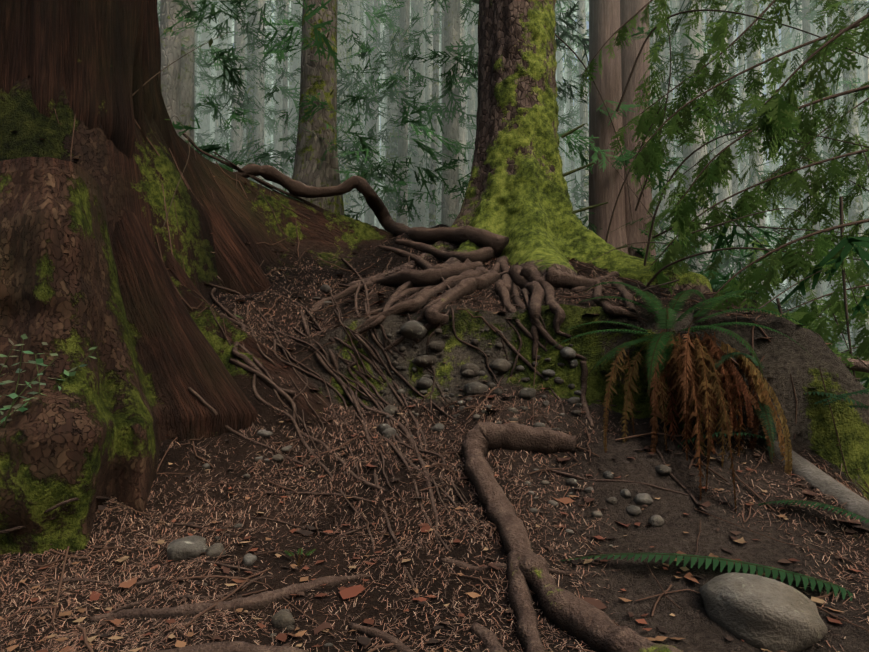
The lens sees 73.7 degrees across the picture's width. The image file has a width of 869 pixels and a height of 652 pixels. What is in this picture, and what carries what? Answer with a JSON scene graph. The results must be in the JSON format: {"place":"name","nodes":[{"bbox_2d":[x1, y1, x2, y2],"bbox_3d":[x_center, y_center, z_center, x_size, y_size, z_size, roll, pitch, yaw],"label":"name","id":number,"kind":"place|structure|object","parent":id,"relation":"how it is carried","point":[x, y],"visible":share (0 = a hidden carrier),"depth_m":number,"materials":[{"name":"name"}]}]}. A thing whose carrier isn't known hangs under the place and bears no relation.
{"place":"outdoors","nodes":[
{"label":"outdoors","id":0,"kind":"place"},
{"bbox_2d":[0,77,868,651],"bbox_3d":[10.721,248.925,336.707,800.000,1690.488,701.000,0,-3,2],"label":"forest ground","id":1,"kind":"structure","parent":0,"point":[140,177],"depth_m":3.17,"materials":[{"name":"soil"},{"name":"needles"},{"name":"twigs"}]},
{"bbox_2d":[0,37,242,423],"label":"shrub leaves","id":2,"kind":"object","parent":1,"relation":"on","point":[40,361],"visible":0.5,"depth_m":2.69,"materials":[{"name":"green plant"}]},
{"bbox_2d":[0,0,270,554],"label":"trunk","id":3,"kind":"object","parent":1,"relation":"on","point":[76,284],"visible":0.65,"depth_m":3.27,"materials":[{"name":"brown wood"}]},
{"bbox_2d":[0,133,705,651],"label":"tree roots","id":4,"kind":"object","parent":1,"relation":"on","point":[592,627],"visible":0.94,"depth_m":3.59,"materials":[{"name":"brown plant"}]},
{"bbox_2d":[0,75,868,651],"bbox_3d":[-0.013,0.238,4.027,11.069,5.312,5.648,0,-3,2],"label":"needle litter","id":5,"kind":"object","parent":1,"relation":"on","point":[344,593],"visible":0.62,"depth_m":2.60,"materials":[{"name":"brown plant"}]},
{"bbox_2d":[0,0,868,651],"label":"twigs","id":6,"kind":"object","parent":1,"relation":"on","point":[816,232],"visible":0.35,"depth_m":4.06,"materials":[{"name":"brown wood"}]},
{"bbox_2d":[167,284,827,651],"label":"stones","id":7,"kind":"object","parent":1,"relation":"on","point":[758,612],"visible":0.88,"depth_m":2.23,"materials":[{"name":"grey stone"}]},
{"bbox_2d":[157,0,868,383],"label":"forest trunks","id":8,"kind":"object","parent":1,"relation":"on","point":[179,88],"visible":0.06,"depth_m":12.99,"materials":[{"name":"grey wood"}]},
{"bbox_2d":[157,0,868,387],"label":"background foliage","id":9,"kind":"object","parent":1,"relation":"on","point":[367,154],"visible":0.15,"depth_m":9.99,"materials":[{"name":"green plant"}]},
{"bbox_2d":[347,0,712,293],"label":"mossy tree","id":10,"kind":"object","parent":1,"relation":"on","point":[517,194],"visible":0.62,"depth_m":5.79,"materials":[{"name":"green plant"}]},
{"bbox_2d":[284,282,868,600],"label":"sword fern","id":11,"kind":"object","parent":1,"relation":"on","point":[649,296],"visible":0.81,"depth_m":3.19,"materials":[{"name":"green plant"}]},
{"bbox_2d":[601,327,791,510],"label":"dead fern fronds","id":12,"kind":"object","parent":11,"relation":"hanging from","point":[693,392],"visible":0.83,"depth_m":3.19,"materials":[{"name":"brown plant"}]},
{"bbox_2d":[579,0,868,390],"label":"cedar","id":13,"kind":"object","parent":1,"relation":"on","point":[775,114],"depth_m":5.24,"materials":[{"name":"green plant"}]},
{"bbox_2d":[764,441,868,530],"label":"fallen log","id":14,"kind":"object","parent":1,"relation":"on","point":[817,477],"visible":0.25,"depth_m":2.89,"materials":[{"name":"grey wood"}]},
{"bbox_2d":[839,357,868,372],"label":"fallen branch","id":15,"kind":"object","parent":1,"relation":"on","point":[859,365],"visible":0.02,"depth_m":3.88,"materials":[{"name":"brown wood"}]},
{"bbox_2d":[233,0,868,298],"label":"sky","id":16,"kind":"structure","parent":0,"point":[763,55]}
]}

